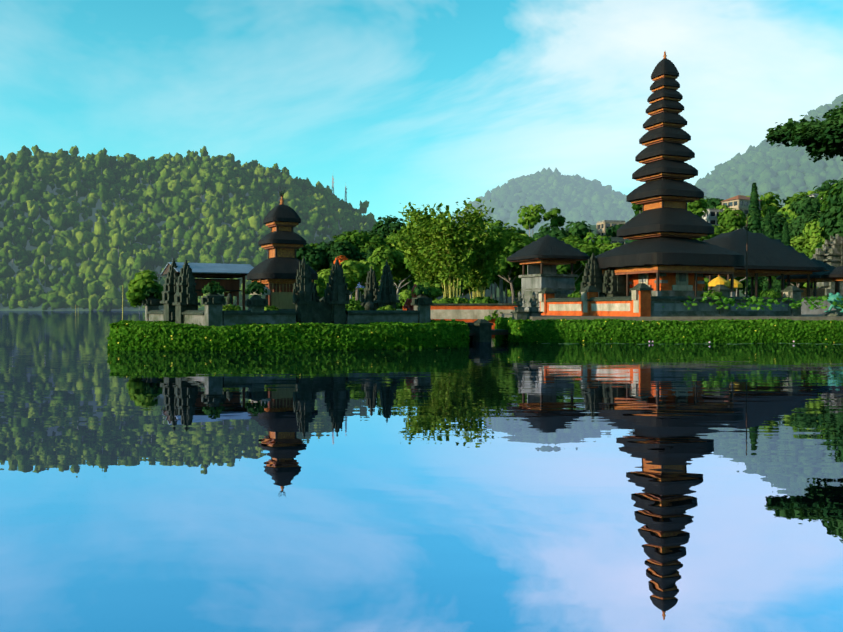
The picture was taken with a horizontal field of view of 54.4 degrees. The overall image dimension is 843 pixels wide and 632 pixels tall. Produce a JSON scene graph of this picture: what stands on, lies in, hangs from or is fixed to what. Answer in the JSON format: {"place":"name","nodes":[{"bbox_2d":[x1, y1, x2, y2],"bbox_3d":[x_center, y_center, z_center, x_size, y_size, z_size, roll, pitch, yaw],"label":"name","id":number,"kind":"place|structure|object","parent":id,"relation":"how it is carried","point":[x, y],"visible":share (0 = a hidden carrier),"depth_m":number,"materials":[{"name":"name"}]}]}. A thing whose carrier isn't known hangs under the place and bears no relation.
{"place":"outdoors","nodes":[
{"label":"outdoors","id":0,"kind":"place"},
{"bbox_2d":[0,311,842,631],"bbox_3d":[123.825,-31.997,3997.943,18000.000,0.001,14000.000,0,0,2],"label":"lake water","id":1,"kind":"structure","parent":0,"point":[496,485],"depth_m":6.59,"materials":[{"name":"blue liquid"}]},
{"bbox_2d":[75,285,123,319],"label":"posts","id":2,"kind":"object","parent":1,"relation":"in","point":[122,303],"visible":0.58,"depth_m":72.03,"materials":[{"name":"wood"}]},
{"bbox_2d":[107,319,469,350],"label":"hedge","id":3,"kind":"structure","parent":1,"relation":"in","point":[132,335],"depth_m":28.55,"materials":[{"name":"green plant"}]},
{"bbox_2d":[465,319,508,341],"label":"stone block","id":4,"kind":"structure","parent":1,"relation":"in","point":[481,330],"depth_m":35.50,"materials":[{"name":"grey stone"}]},
{"bbox_2d":[558,341,827,343],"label":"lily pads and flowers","id":5,"kind":"object","parent":1,"relation":"on","point":[695,343],"visible":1,"depth_m":33.77,"materials":[{"name":"plant"}]},
{"bbox_2d":[0,145,842,310],"bbox_3d":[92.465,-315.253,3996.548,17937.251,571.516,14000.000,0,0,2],"label":"terrain ground","id":6,"kind":"structure","parent":0,"point":[99,203],"depth_m":821.18,"materials":[{"name":"green plant"}]},
{"bbox_2d":[125,255,443,307],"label":"trees","id":7,"kind":"object","parent":6,"relation":"on","point":[140,282],"visible":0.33,"depth_m":37.91,"materials":[{"name":"green plant"}]},
{"bbox_2d":[332,176,346,201],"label":"antenna towers","id":8,"kind":"structure","parent":6,"relation":"on","point":[333,189],"depth_m":1003.43,"materials":[{"name":"metal"}]},
{"bbox_2d":[402,207,506,298],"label":"bamboo culms","id":9,"kind":"object","parent":6,"relation":"on","point":[479,292],"visible":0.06,"depth_m":87.91,"materials":[{"name":"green plant"}]},
{"bbox_2d":[387,198,525,291],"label":"bamboo leaves","id":10,"kind":"object","parent":9,"relation":"attached to","point":[460,237],"visible":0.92,"depth_m":87.69,"materials":[{"name":"green plant"}]},
{"bbox_2d":[156,194,821,279],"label":"village houses","id":11,"kind":"structure","parent":6,"relation":"on","point":[740,202],"depth_m":300.85,"materials":[{"name":"white paint"}]},
{"bbox_2d":[360,207,745,302],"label":"tree trunks","id":12,"kind":"object","parent":6,"relation":"on","point":[506,299],"visible":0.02,"depth_m":219.01,"materials":[{"name":"brown plant"}]},
{"bbox_2d":[306,178,842,299],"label":"trees","id":13,"kind":"object","parent":12,"relation":"on","point":[532,216],"visible":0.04,"depth_m":303.45,"materials":[{"name":"green plant"}]},
{"bbox_2d":[317,207,818,302],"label":"tree trunks","id":14,"kind":"object","parent":6,"relation":"on","point":[510,281],"visible":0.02,"depth_m":134.60,"materials":[{"name":"brown plant"}]},
{"bbox_2d":[296,182,842,290],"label":"trees","id":15,"kind":"object","parent":14,"relation":"attached to","point":[806,238],"visible":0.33,"depth_m":150.58,"materials":[{"name":"green plant"}]},
{"bbox_2d":[363,183,792,296],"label":"cypress","id":16,"kind":"object","parent":6,"relation":"on","point":[754,218],"depth_m":147.77,"materials":[{"name":"green plant"}]},
{"bbox_2d":[524,94,842,231],"bbox_3d":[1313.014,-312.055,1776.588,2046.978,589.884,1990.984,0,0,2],"label":"forest","id":17,"kind":"object","parent":6,"relation":"on","point":[753,163],"depth_m":1563.46,"materials":[{"name":"green plant"}]},
{"bbox_2d":[765,102,842,240],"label":"tree branches","id":18,"kind":"object","parent":6,"relation":"on","point":[816,137],"depth_m":95.01,"materials":[{"name":"green plant"}]},
{"bbox_2d":[0,0,842,223],"label":"sky","id":19,"kind":"structure","parent":0,"point":[399,102],"materials":[{"name":"blue"}]},
{"bbox_2d":[451,167,634,235],"bbox_3d":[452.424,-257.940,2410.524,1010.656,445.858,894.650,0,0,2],"label":"forest mountain","id":20,"kind":"structure","parent":0,"point":[507,195],"depth_m":2409.19,"materials":[{"name":"green plant"}]},
{"bbox_2d":[507,234,589,311],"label":"shrine building","id":21,"kind":"structure","parent":0,"point":[541,258],"depth_m":45.50,"materials":[{"name":"grey stone"}]},
{"bbox_2d":[498,314,842,324],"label":"island soil","id":22,"kind":"structure","parent":0,"point":[813,317],"depth_m":35.73,"materials":[{"name":"brown soil"}]},
{"bbox_2d":[144,280,842,320],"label":"garden shrub","id":23,"kind":"object","parent":22,"relation":"on","point":[259,288],"visible":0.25,"depth_m":36.93,"materials":[{"name":"green plant"}]},
{"bbox_2d":[511,291,542,319],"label":"stone statues","id":24,"kind":"object","parent":22,"relation":"on","point":[518,313],"visible":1,"depth_m":37.16,"materials":[{"name":"grey stone"}]},
{"bbox_2d":[580,253,625,296],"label":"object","id":25,"kind":"object","parent":22,"relation":"on","point":[609,283],"visible":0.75,"depth_m":41.68,"materials":[{"name":"grey stone"}]},
{"bbox_2d":[403,297,835,328],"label":"boundary wall","id":26,"kind":"structure","parent":22,"relation":"on","point":[469,312],"depth_m":60.05,"materials":[{"name":"orange brick"}]},
{"bbox_2d":[494,317,842,342],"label":"island hedge","id":27,"kind":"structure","parent":22,"relation":"on","point":[765,330],"depth_m":34.71,"materials":[{"name":"green plant"}]},
{"bbox_2d":[595,51,743,296],"bbox_3d":[12.336,-6.730,41.570,5.750,13.420,5.750,0,1,-23],"label":"pagoda","id":28,"kind":"object","parent":22,"relation":"on","point":[665,254],"visible":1,"depth_m":40.55,"materials":[{"name":"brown wood"}]},
{"bbox_2d":[538,283,803,316],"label":"temple wall","id":29,"kind":"structure","parent":22,"relation":"on","point":[641,301],"depth_m":38.10,"materials":[{"name":"orange brick"}]},
{"bbox_2d":[708,275,742,287],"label":"yellow umbrellas","id":30,"kind":"object","parent":22,"relation":"on","point":[718,280],"visible":0.58,"depth_m":49.16,"materials":[{"name":"yellow fabric"}]},
{"bbox_2d":[746,216,747,296],"bbox_3d":[18.123,-2.804,45.625,0.300,5.500,0.300,0,0,2],"label":"pole flag","id":31,"kind":"object","parent":22,"relation":"on","point":[747,258],"visible":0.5,"depth_m":45.60,"materials":[{"name":"brown wood"}]},
{"bbox_2d":[702,228,828,296],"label":"pavilion","id":32,"kind":"structure","parent":22,"relation":"on","point":[768,257],"depth_m":53.84,"materials":[{"name":"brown wood"}]},
{"bbox_2d":[776,258,840,296],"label":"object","id":33,"kind":"object","parent":22,"relation":"on","point":[815,278],"visible":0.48,"depth_m":58.92,"materials":[{"name":"brown wood"}]},
{"bbox_2d":[811,230,842,295],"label":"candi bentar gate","id":34,"kind":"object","parent":22,"relation":"on","point":[831,254],"visible":0.69,"depth_m":93.23,"materials":[{"name":"grey stone"}]},
{"bbox_2d":[820,266,842,293],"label":"pavilion","id":35,"kind":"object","parent":22,"relation":"on","point":[836,275],"visible":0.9,"depth_m":54.37,"materials":[{"name":"brown wood"}]},
{"bbox_2d":[823,293,842,315],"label":"frog statue","id":36,"kind":"object","parent":22,"relation":"on","point":[838,311],"visible":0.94,"depth_m":37.65,"materials":[{"name":"teal stone"}]},
{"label":"island soil","id":37,"kind":"structure","parent":0,"visible":0},
{"bbox_2d":[161,262,253,309],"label":"pavilion","id":38,"kind":"structure","parent":37,"relation":"on","point":[229,283],"depth_m":34.84,"materials":[{"name":"grey metal"}]},
{"bbox_2d":[247,187,317,310],"bbox_3d":[-5.675,-2.429,33.355,2.400,5.714,2.400,0,1,-30],"label":"small pagoda","id":39,"kind":"object","parent":37,"relation":"on","point":[275,272],"visible":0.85,"depth_m":32.73,"materials":[{"name":"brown wood"}]},
{"bbox_2d":[142,256,433,325],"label":"temple wall","id":40,"kind":"structure","parent":37,"relation":"on","point":[179,301],"depth_m":31.26,"materials":[{"name":"grey stone"}]},
{"bbox_2d":[403,284,416,309],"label":"red guardian statues","id":41,"kind":"object","parent":37,"relation":"on","point":[409,306],"visible":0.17,"depth_m":35.50,"materials":[{"name":"brown stone"}]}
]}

